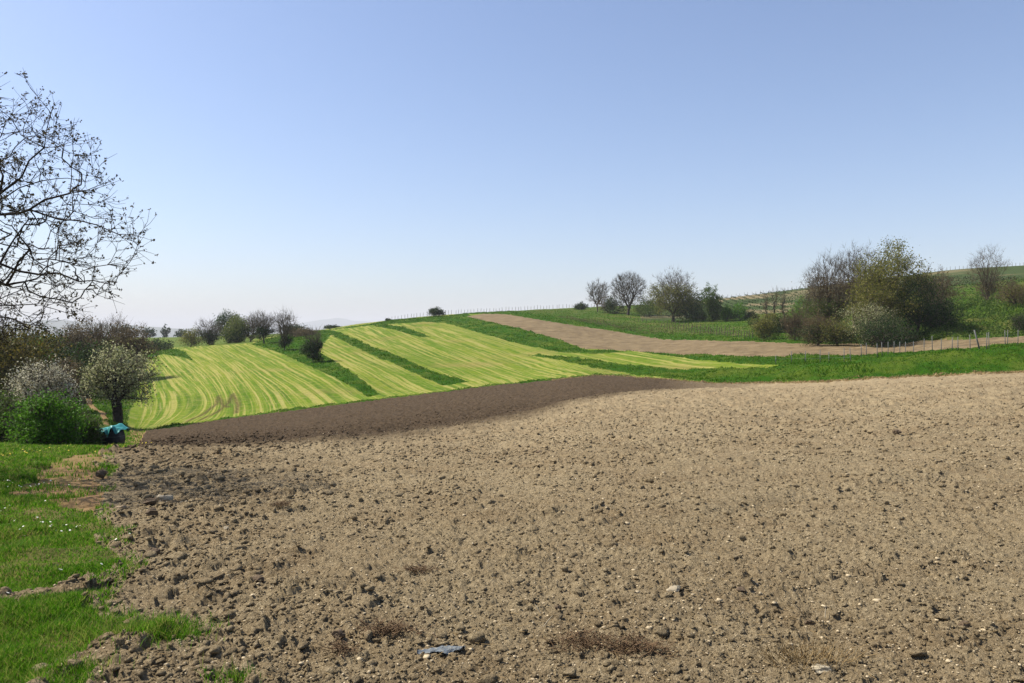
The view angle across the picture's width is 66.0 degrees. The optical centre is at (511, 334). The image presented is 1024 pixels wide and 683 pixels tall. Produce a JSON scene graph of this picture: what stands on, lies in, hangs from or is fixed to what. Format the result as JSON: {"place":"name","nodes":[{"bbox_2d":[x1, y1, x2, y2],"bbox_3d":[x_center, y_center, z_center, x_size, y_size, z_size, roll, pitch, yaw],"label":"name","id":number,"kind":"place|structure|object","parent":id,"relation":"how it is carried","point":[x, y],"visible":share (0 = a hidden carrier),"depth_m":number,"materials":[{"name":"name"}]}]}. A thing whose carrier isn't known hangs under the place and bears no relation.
{"place":"outdoors","nodes":[
{"label":"outdoors","id":0,"kind":"place"},
{"bbox_2d":[0,438,148,682],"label":"grass verge","id":1,"kind":"object","parent":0,"point":[43,554],"depth_m":6.47,"materials":[{"name":"green plant"}]},
{"bbox_2d":[0,386,28,441],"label":"dark shrub","id":2,"kind":"object","parent":1,"relation":"on","point":[5,403],"visible":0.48,"depth_m":37.73,"materials":[{"name":"green plant"}]},
{"bbox_2d":[0,385,93,445],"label":"green bush","id":3,"kind":"object","parent":1,"relation":"on","point":[44,420],"visible":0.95,"depth_m":28.55,"materials":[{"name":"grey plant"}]},
{"bbox_2d":[0,418,152,452],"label":"corner grass","id":4,"kind":"structure","parent":1,"relation":"on","point":[127,434],"depth_m":34.85,"materials":[{"name":"green plant"}]},
{"bbox_2d":[0,69,157,349],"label":"budding tree","id":5,"kind":"object","parent":1,"relation":"on","point":[14,213],"visible":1,"depth_m":11.74,"materials":[{"name":"brown plant"}]},
{"bbox_2d":[68,410,109,445],"bbox_3d":[-16.849,3.829,31.013,2.156,2.110,1.986,0,0,0],"label":"green bush","id":6,"kind":"object","parent":1,"relation":"on","point":[93,434],"visible":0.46,"depth_m":30.80,"materials":[{"name":"green plant"}]},
{"bbox_2d":[97,429,125,445],"bbox_3d":[-16.277,4.284,32.000,0.921,0.860,0.817,0,0,0],"label":"covered tank","id":7,"kind":"object","parent":1,"relation":"on","point":[113,438],"visible":0.59,"depth_m":31.65,"materials":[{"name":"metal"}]},
{"bbox_2d":[99,423,129,436],"bbox_3d":[-16.250,3.885,32.000,1.060,0.521,0.960,0,0,0],"label":"tarpaulin","id":8,"kind":"object","parent":7,"relation":"on","point":[117,428],"visible":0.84,"depth_m":31.64,"materials":[{"name":"teal plastic"}]},
{"bbox_2d":[72,340,162,422],"bbox_3d":[-31.577,3.777,63.651,6.923,7.043,6.391,0,0,0],"label":"pear tree","id":9,"kind":"object","parent":1,"relation":"on","point":[120,383],"visible":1,"depth_m":62.98,"materials":[{"name":"green plant"}]},
{"bbox_2d":[9,398,150,512],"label":"dirt track","id":10,"kind":"structure","parent":0,"point":[83,502],"depth_m":11.71,"materials":[{"name":"brown soil"}]},
{"bbox_2d":[95,469,107,478],"bbox_3d":[-6.186,2.111,11.870,0.163,0.154,0.119,0,0,25],"label":"earth clod","id":11,"kind":"object","parent":10,"relation":"on","point":[101,473],"visible":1,"depth_m":11.84,"materials":[{"name":"soil"}]},
{"bbox_2d":[0,320,282,337],"bbox_3d":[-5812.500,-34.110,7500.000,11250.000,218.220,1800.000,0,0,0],"label":"distant hills","id":12,"kind":"structure","parent":0,"point":[58,324],"depth_m":7304.27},
{"bbox_2d":[12,334,278,347],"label":"meadow","id":13,"kind":"structure","parent":0,"point":[177,342],"depth_m":319.42,"materials":[{"name":"green plant"}]},
{"bbox_2d":[145,327,156,336],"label":"tree","id":14,"kind":"object","parent":13,"relation":"on","point":[151,331],"visible":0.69,"depth_m":519.11,"materials":[{"name":"grey plant"}]},
{"bbox_2d":[160,324,170,336],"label":"tree","id":15,"kind":"object","parent":13,"relation":"on","point":[164,332],"visible":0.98,"depth_m":558.76,"materials":[{"name":"grey plant"}]},
{"bbox_2d":[173,328,185,336],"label":"tree","id":16,"kind":"object","parent":13,"relation":"on","point":[178,334],"visible":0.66,"depth_m":538.60,"materials":[{"name":"grey plant"}]},
{"bbox_2d":[178,327,204,347],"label":"olive bush","id":17,"kind":"object","parent":13,"relation":"on","point":[189,337],"visible":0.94,"depth_m":214.04,"materials":[{"name":"green plant"}]},
{"bbox_2d":[194,319,222,345],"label":"bare shrub","id":18,"kind":"object","parent":13,"relation":"on","point":[210,336],"visible":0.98,"depth_m":211.38,"materials":[{"name":"grey plant"}]},
{"bbox_2d":[212,308,242,337],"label":"round tree","id":19,"kind":"object","parent":13,"relation":"on","point":[223,318],"visible":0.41,"depth_m":223.50,"materials":[{"name":"green plant"}]},
{"bbox_2d":[219,312,252,343],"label":"light green tree","id":20,"kind":"object","parent":13,"relation":"on","point":[233,333],"visible":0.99,"depth_m":206.88,"materials":[{"name":"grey plant"}]},
{"bbox_2d":[239,314,260,341],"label":"purple brown tree","id":21,"kind":"object","parent":13,"relation":"on","point":[251,337],"visible":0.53,"depth_m":211.12,"materials":[{"name":"grey plant"}]},
{"bbox_2d":[246,318,369,331],"bbox_3d":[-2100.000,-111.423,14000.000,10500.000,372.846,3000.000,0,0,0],"label":"distant mountain","id":22,"kind":"structure","parent":0,"point":[340,322],"depth_m":13660.10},
{"bbox_2d":[127,314,872,429],"bbox_3d":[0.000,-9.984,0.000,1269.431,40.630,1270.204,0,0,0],"label":"mown meadow","id":23,"kind":"structure","parent":0,"point":[210,383],"depth_m":105.99,"materials":[{"name":"green plant"}]},
{"bbox_2d":[134,336,173,350],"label":"hedge bush","id":24,"kind":"object","parent":23,"relation":"on","point":[161,343],"visible":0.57,"depth_m":203.84,"materials":[{"name":"green plant"}]},
{"bbox_2d":[0,372,1023,682],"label":"ploughed field","id":25,"kind":"structure","parent":0,"point":[518,398],"depth_m":7.30,"materials":[{"name":"soil"}]},
{"bbox_2d":[0,598,261,682],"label":"soil grass tufts","id":26,"kind":"object","parent":25,"relation":"on","point":[158,624],"visible":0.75,"depth_m":4.41,"materials":[{"name":"green plant"}]},
{"bbox_2d":[143,497,156,504],"bbox_3d":[-4.129,1.917,8.977,0.140,0.117,0.116,0,0,-33],"label":"earth clod","id":27,"kind":"object","parent":25,"relation":"on","point":[150,501],"visible":0.9,"depth_m":8.95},
{"bbox_2d":[145,507,157,515],"bbox_3d":[-3.681,1.812,8.053,0.129,0.088,0.081,0,0,-19],"label":"earth clod","id":28,"kind":"object","parent":25,"relation":"on","point":[151,511],"visible":1,"depth_m":8.03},
{"bbox_2d":[156,494,173,501],"bbox_3d":[-4.038,1.918,9.157,0.161,0.123,0.213,0,0,-41],"label":"pale rock","id":29,"kind":"object","parent":25,"relation":"on","point":[162,498],"visible":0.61,"depth_m":9.09,"materials":[{"name":"stone"}]},
{"bbox_2d":[252,574,263,582],"bbox_3d":[-1.793,1.723,5.557,0.100,0.058,0.065,0,0,0],"label":"earth clod","id":30,"kind":"object","parent":25,"relation":"on","point":[258,577],"visible":0.98,"depth_m":5.54,"materials":[{"name":"soil"}]},
{"bbox_2d":[263,498,292,507],"bbox_3d":[-2.484,1.785,8.385,0.288,0.092,0.229,0,0,-32],"label":"root tangle","id":31,"kind":"object","parent":25,"relation":"on","point":[283,503],"visible":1,"depth_m":8.38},
{"bbox_2d":[331,628,345,639],"bbox_3d":[-0.971,1.691,4.429,0.088,0.075,0.053,0,0,30],"label":"dark clod","id":32,"kind":"object","parent":25,"relation":"on","point":[338,633],"visible":0.88,"depth_m":4.41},
{"bbox_2d":[315,636,363,658],"bbox_3d":[-0.897,1.632,4.119,0.251,0.088,0.181,0,0,19],"label":"root tangle","id":33,"kind":"object","parent":25,"relation":"on","point":[339,646],"visible":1,"depth_m":4.12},
{"bbox_2d":[340,612,437,641],"bbox_3d":[-0.684,1.657,4.511,0.562,0.104,0.328,0,0,0],"label":"root tangle","id":34,"kind":"object","parent":25,"relation":"on","point":[397,627],"visible":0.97,"depth_m":4.49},
{"bbox_2d":[390,562,439,574],"bbox_3d":[-0.709,1.678,5.749,0.396,0.111,0.229,0,0,0],"label":"root tangle","id":35,"kind":"object","parent":25,"relation":"on","point":[415,568],"visible":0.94,"depth_m":5.73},
{"bbox_2d":[417,645,464,654],"bbox_3d":[-0.376,1.683,4.197,0.265,0.042,0.087,0,0,-18],"label":"plastic scrap","id":36,"kind":"object","parent":25,"relation":"on","point":[447,649],"visible":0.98,"depth_m":4.19,"materials":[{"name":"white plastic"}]},
{"bbox_2d":[0,377,1023,682],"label":"soil clods","id":37,"kind":"object","parent":25,"relation":"on","point":[328,673],"visible":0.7,"depth_m":6.20,"materials":[{"name":"brown soil"}]},
{"bbox_2d":[17,389,1023,682],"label":"pale pebbles","id":38,"kind":"object","parent":25,"relation":"on","point":[601,569],"visible":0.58,"depth_m":5.62,"materials":[{"name":"stone"}]},
{"bbox_2d":[116,440,1023,682],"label":"straw bits","id":39,"kind":"object","parent":25,"relation":"on","point":[614,594],"visible":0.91,"depth_m":5.13,"materials":[{"name":"beige plant"}]},
{"bbox_2d":[537,624,644,655],"bbox_3d":[0.431,1.647,4.257,0.595,0.098,0.384,0,0,0],"label":"root tangle","id":40,"kind":"object","parent":25,"relation":"on","point":[585,641],"visible":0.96,"depth_m":4.26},
{"bbox_2d":[586,625,694,661],"bbox_3d":[0.670,1.636,4.182,0.421,0.119,0.440,0,0,-43],"label":"root tangle","id":41,"kind":"object","parent":25,"relation":"on","point":[637,647],"visible":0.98,"depth_m":4.17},
{"bbox_2d":[666,585,680,591],"bbox_3d":[1.057,1.665,5.147,0.100,0.061,0.084,0,0,0],"label":"pale stone","id":42,"kind":"object","parent":25,"relation":"on","point":[676,588],"visible":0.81,"depth_m":5.13,"materials":[{"name":"stone"}]},
{"bbox_2d":[739,631,885,675],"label":"dry stalks","id":43,"kind":"object","parent":25,"relation":"on","point":[795,656],"visible":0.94,"depth_m":4.01,"materials":[{"name":"plant"}]},
{"bbox_2d":[811,664,831,673],"bbox_3d":[1.529,1.644,3.878,0.102,0.048,0.075,0,0,0],"label":"pale stone","id":44,"kind":"object","parent":25,"relation":"on","point":[819,669],"visible":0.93,"depth_m":3.86,"materials":[{"name":"stone"}]},
{"bbox_2d":[958,621,970,626],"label":"stone","id":45,"kind":"object","parent":25,"relation":"on","point":[965,623],"visible":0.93,"depth_m":4.55,"materials":[{"name":"beige stone"}]},
{"bbox_2d":[0,278,1023,439],"bbox_3d":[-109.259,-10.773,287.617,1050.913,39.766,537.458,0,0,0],"label":"rough grass","id":46,"kind":"structure","parent":0,"point":[600,314],"depth_m":194.42,"materials":[{"name":"green plant"}]},
{"bbox_2d":[1,322,58,393],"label":"olive tree","id":47,"kind":"object","parent":46,"relation":"on","point":[28,337],"visible":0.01,"depth_m":99.54,"materials":[{"name":"green plant"}]},
{"bbox_2d":[0,310,72,395],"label":"ochre tree","id":48,"kind":"object","parent":46,"relation":"on","point":[11,362],"visible":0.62,"depth_m":61.64,"materials":[{"name":"brown plant"}]},
{"bbox_2d":[1,321,87,392],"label":"dark tree","id":49,"kind":"object","parent":46,"relation":"on","point":[62,350],"visible":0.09,"depth_m":84.40,"materials":[{"name":"brown plant"}]},
{"bbox_2d":[0,354,90,409],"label":"blossoming tree","id":50,"kind":"object","parent":46,"relation":"on","point":[26,380],"visible":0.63,"depth_m":45.57,"materials":[{"name":"grey plant"}]},
{"bbox_2d":[56,353,93,410],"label":"brown bush","id":51,"kind":"object","parent":46,"relation":"on","point":[70,365],"visible":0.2,"depth_m":69.91,"materials":[{"name":"grey plant"}]},
{"bbox_2d":[49,320,104,365],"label":"bare tree","id":52,"kind":"object","parent":46,"relation":"on","point":[75,336],"visible":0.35,"depth_m":109.81,"materials":[{"name":"grey plant"}]},
{"bbox_2d":[56,331,118,397],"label":"dark thicket bush","id":53,"kind":"object","parent":46,"relation":"on","point":[84,357],"visible":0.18,"depth_m":91.04,"materials":[{"name":"brown plant"}]},
{"bbox_2d":[60,311,121,363],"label":"bare tree","id":54,"kind":"object","parent":46,"relation":"on","point":[97,330],"visible":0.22,"depth_m":119.51,"materials":[{"name":"grey plant"}]},
{"bbox_2d":[88,311,133,349],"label":"bare tree","id":55,"kind":"object","parent":46,"relation":"on","point":[111,325],"visible":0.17,"depth_m":127.61,"materials":[{"name":"grey plant"}]},
{"bbox_2d":[102,320,166,375],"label":"bare tree","id":56,"kind":"object","parent":46,"relation":"on","point":[131,340],"visible":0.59,"depth_m":119.45,"materials":[{"name":"brown plant"}]},
{"bbox_2d":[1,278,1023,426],"bbox_3d":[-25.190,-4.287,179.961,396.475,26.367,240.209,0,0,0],"label":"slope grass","id":57,"kind":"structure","parent":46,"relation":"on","point":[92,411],"depth_m":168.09,"materials":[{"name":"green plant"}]},
{"bbox_2d":[573,301,587,309],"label":"bush","id":58,"kind":"object","parent":46,"relation":"on","point":[581,306],"visible":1,"depth_m":299.45,"materials":[{"name":"green plant"}]},
{"bbox_2d":[585,278,610,311],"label":"bare small tree","id":59,"kind":"object","parent":46,"relation":"on","point":[598,296],"visible":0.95,"depth_m":274.36,"materials":[{"name":"grey plant"}]},
{"bbox_2d":[594,292,618,312],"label":"brown shrub","id":60,"kind":"object","parent":46,"relation":"on","point":[603,302],"visible":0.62,"depth_m":271.32,"materials":[{"name":"grey plant"}]},
{"bbox_2d":[602,296,629,313],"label":"dark shrub","id":61,"kind":"object","parent":46,"relation":"on","point":[610,305],"visible":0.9,"depth_m":267.08,"materials":[{"name":"green plant"}]},
{"bbox_2d":[609,270,646,314],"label":"bare round tree","id":62,"kind":"object","parent":46,"relation":"on","point":[633,282],"visible":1,"depth_m":261.27,"materials":[{"name":"grey plant"}]},
{"bbox_2d":[623,293,655,313],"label":"olive shrub","id":63,"kind":"object","parent":46,"relation":"on","point":[644,300],"visible":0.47,"depth_m":261.45,"materials":[{"name":"green plant"}]},
{"bbox_2d":[631,298,661,317],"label":"green shrub","id":64,"kind":"object","parent":46,"relation":"on","point":[647,309],"visible":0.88,"depth_m":249.83,"materials":[{"name":"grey plant"}]},
{"bbox_2d":[642,266,699,321],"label":"half leafed tree","id":65,"kind":"object","parent":46,"relation":"on","point":[667,292],"visible":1,"depth_m":220.90,"materials":[{"name":"green plant"}]},
{"bbox_2d":[666,299,704,320],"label":"dark bush","id":66,"kind":"object","parent":46,"relation":"on","point":[686,313],"visible":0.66,"depth_m":224.64,"materials":[{"name":"green plant"}]},
{"bbox_2d":[685,310,713,319],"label":"green bush","id":67,"kind":"object","parent":46,"relation":"on","point":[699,316],"visible":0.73,"depth_m":224.79,"materials":[{"name":"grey plant"}]},
{"bbox_2d":[700,282,723,321],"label":"upright tree","id":68,"kind":"object","parent":46,"relation":"on","point":[713,306],"visible":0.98,"depth_m":213.41,"materials":[{"name":"green plant"}]},
{"bbox_2d":[720,305,736,320],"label":"green round bush","id":69,"kind":"object","parent":46,"relation":"on","point":[726,314],"visible":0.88,"depth_m":214.37,"materials":[{"name":"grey plant"}]},
{"bbox_2d":[729,302,749,320],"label":"green tall bush","id":70,"kind":"object","parent":46,"relation":"on","point":[740,314],"visible":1,"depth_m":211.40,"materials":[{"name":"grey plant"}]},
{"bbox_2d":[744,309,759,319],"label":"dark low bush","id":71,"kind":"object","parent":46,"relation":"on","point":[749,315],"visible":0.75,"depth_m":211.45,"materials":[{"name":"green plant"}]},
{"bbox_2d":[762,293,770,319],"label":"sapling","id":72,"kind":"object","parent":46,"relation":"on","point":[765,303],"visible":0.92,"depth_m":159.85,"materials":[{"name":"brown plant"}]},
{"bbox_2d":[772,288,779,315],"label":"sapling","id":73,"kind":"object","parent":46,"relation":"on","point":[774,303],"visible":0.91,"depth_m":159.80,"materials":[{"name":"brown plant"}]},
{"bbox_2d":[767,312,790,332],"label":"bush","id":74,"kind":"object","parent":46,"relation":"on","point":[779,326],"visible":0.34,"depth_m":148.56,"materials":[{"name":"green plant"}]},
{"bbox_2d":[779,288,786,314],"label":"sapling","id":75,"kind":"object","parent":46,"relation":"on","point":[782,303],"visible":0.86,"depth_m":159.85,"materials":[{"name":"brown plant"}]},
{"bbox_2d":[788,293,813,323],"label":"green light bush","id":76,"kind":"object","parent":46,"relation":"on","point":[794,305],"visible":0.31,"depth_m":149.69,"materials":[{"name":"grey plant"}]},
{"bbox_2d":[791,247,867,343],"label":"grey tree","id":77,"kind":"object","parent":46,"relation":"on","point":[826,305],"visible":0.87,"depth_m":111.06,"materials":[{"name":"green plant"}]},
{"bbox_2d":[763,320,945,344],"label":"weed fringe","id":78,"kind":"object","parent":46,"relation":"on","point":[938,332],"visible":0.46,"depth_m":104.03,"materials":[{"name":"green plant"}]},
{"bbox_2d":[831,238,878,323],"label":"tree","id":79,"kind":"object","parent":46,"relation":"on","point":[852,258],"visible":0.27,"depth_m":121.66,"materials":[{"name":"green plant"}]},
{"bbox_2d":[840,263,906,344],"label":"tree","id":80,"kind":"object","parent":46,"relation":"on","point":[877,294],"visible":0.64,"depth_m":105.11,"materials":[{"name":"green plant"}]},
{"bbox_2d":[843,235,940,329],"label":"tall olive tree","id":81,"kind":"object","parent":46,"relation":"on","point":[895,265],"visible":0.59,"depth_m":106.10,"materials":[{"name":"green plant"}]},
{"bbox_2d":[891,270,954,335],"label":"ivy tree","id":82,"kind":"object","parent":46,"relation":"on","point":[927,309],"visible":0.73,"depth_m":104.91,"materials":[{"name":"green plant"}]},
{"bbox_2d":[914,264,967,312],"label":"brown leafing tree","id":83,"kind":"object","parent":46,"relation":"on","point":[945,288],"visible":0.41,"depth_m":126.78,"materials":[{"name":"grey plant"}]},
{"bbox_2d":[920,294,965,329],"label":"dark right bush","id":84,"kind":"object","parent":46,"relation":"on","point":[949,310],"visible":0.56,"depth_m":105.93,"materials":[{"name":"green plant"}]},
{"bbox_2d":[909,284,1023,336],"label":"bramble thicket","id":85,"kind":"object","parent":46,"relation":"on","point":[995,311],"visible":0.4,"depth_m":111.48,"materials":[{"name":"green plant"}]},
{"bbox_2d":[959,244,1010,301],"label":"fan tree","id":86,"kind":"object","parent":46,"relation":"on","point":[989,286],"visible":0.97,"depth_m":139.65,"materials":[{"name":"grey plant"}]},
{"bbox_2d":[990,275,1023,305],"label":"brown edge bush","id":87,"kind":"object","parent":46,"relation":"on","point":[1005,291],"visible":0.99,"depth_m":117.80,"materials":[{"name":"grey plant"}]},
{"bbox_2d":[1008,310,1023,332],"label":"dark edge bush","id":88,"kind":"object","parent":46,"relation":"on","point":[1018,321],"visible":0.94,"depth_m":100.15,"materials":[{"name":"green plant"}]},
{"bbox_2d":[0,0,1023,329],"label":"sky","id":89,"kind":"structure","parent":0,"point":[355,160],"materials":[{"name":"blue"}]},
{"bbox_2d":[148,310,1023,428],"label":"grass bank","id":90,"kind":"structure","parent":0,"point":[894,368],"depth_m":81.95,"materials":[{"name":"green plant"}]},
{"bbox_2d":[248,308,276,343],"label":"bare tall tree","id":91,"kind":"object","parent":90,"relation":"on","point":[263,328],"visible":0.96,"depth_m":176.90,"materials":[{"name":"grey plant"}]},
{"bbox_2d":[268,307,299,350],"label":"multistem tree","id":92,"kind":"object","parent":90,"relation":"on","point":[284,342],"visible":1,"depth_m":147.79,"materials":[{"name":"grey plant"}]},
{"bbox_2d":[288,326,317,336],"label":"hedge","id":93,"kind":"object","parent":90,"relation":"on","point":[303,330],"visible":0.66,"depth_m":213.75,"materials":[{"name":"green plant"}]},
{"bbox_2d":[296,323,324,360],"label":"ivy bush","id":94,"kind":"object","parent":90,"relation":"on","point":[312,348],"visible":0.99,"depth_m":118.44,"materials":[{"name":"green plant"}]},
{"bbox_2d":[426,306,445,316],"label":"skyline bush","id":95,"kind":"object","parent":90,"relation":"on","point":[434,311],"visible":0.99,"depth_m":261.13,"materials":[{"name":"green plant"}]},
{"bbox_2d":[747,309,783,339],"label":"olive round bush","id":96,"kind":"object","parent":90,"relation":"on","point":[764,329],"visible":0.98,"depth_m":128.84,"materials":[{"name":"green plant"}]},
{"bbox_2d":[551,370,1023,383],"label":"edge straw","id":97,"kind":"object","parent":90,"relation":"on","point":[934,374],"visible":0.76,"depth_m":60.66,"materials":[{"name":"plant"}]},
{"bbox_2d":[777,306,807,340],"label":"bare scrub","id":98,"kind":"object","parent":90,"relation":"on","point":[795,320],"visible":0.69,"depth_m":121.67,"materials":[{"name":"brown plant"}]},
{"bbox_2d":[467,314,1023,356],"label":"field","id":99,"kind":"structure","parent":0,"point":[586,337],"depth_m":126.47,"materials":[{"name":"brown soil"}]},
{"bbox_2d":[793,309,842,345],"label":"brown low bush","id":100,"kind":"object","parent":99,"relation":"on","point":[809,333],"visible":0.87,"depth_m":105.34,"materials":[{"name":"grey plant"}]},
{"bbox_2d":[819,312,856,345],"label":"olive low bush","id":101,"kind":"object","parent":99,"relation":"on","point":[840,332],"visible":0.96,"depth_m":103.33,"materials":[{"name":"green plant"}]},
{"bbox_2d":[833,299,903,345],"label":"pale bush","id":102,"kind":"object","parent":99,"relation":"on","point":[867,311],"visible":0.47,"depth_m":101.82,"materials":[{"name":"grey plant"}]},
{"bbox_2d":[850,305,921,347],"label":"bush","id":103,"kind":"object","parent":99,"relation":"on","point":[874,334],"visible":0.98,"depth_m":98.31,"materials":[{"name":"green plant"}]},
{"bbox_2d":[641,265,1023,320],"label":"vineyard hill","id":104,"kind":"structure","parent":0,"point":[1016,271],"depth_m":299.19,"materials":[{"name":"green plant"}]},
{"bbox_2d":[687,287,711,316],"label":"dark green tree","id":105,"kind":"object","parent":104,"relation":"on","point":[700,303],"visible":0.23,"depth_m":238.42,"materials":[{"name":"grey plant"}]},
{"bbox_2d":[725,297,785,314],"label":"vine row","id":106,"kind":"object","parent":104,"relation":"on","point":[756,306],"visible":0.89,"depth_m":281.40,"materials":[{"name":"green plant"}]},
{"bbox_2d":[732,296,791,311],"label":"vine row","id":107,"kind":"object","parent":104,"relation":"on","point":[759,303],"visible":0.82,"depth_m":302.52,"materials":[{"name":"green plant"}]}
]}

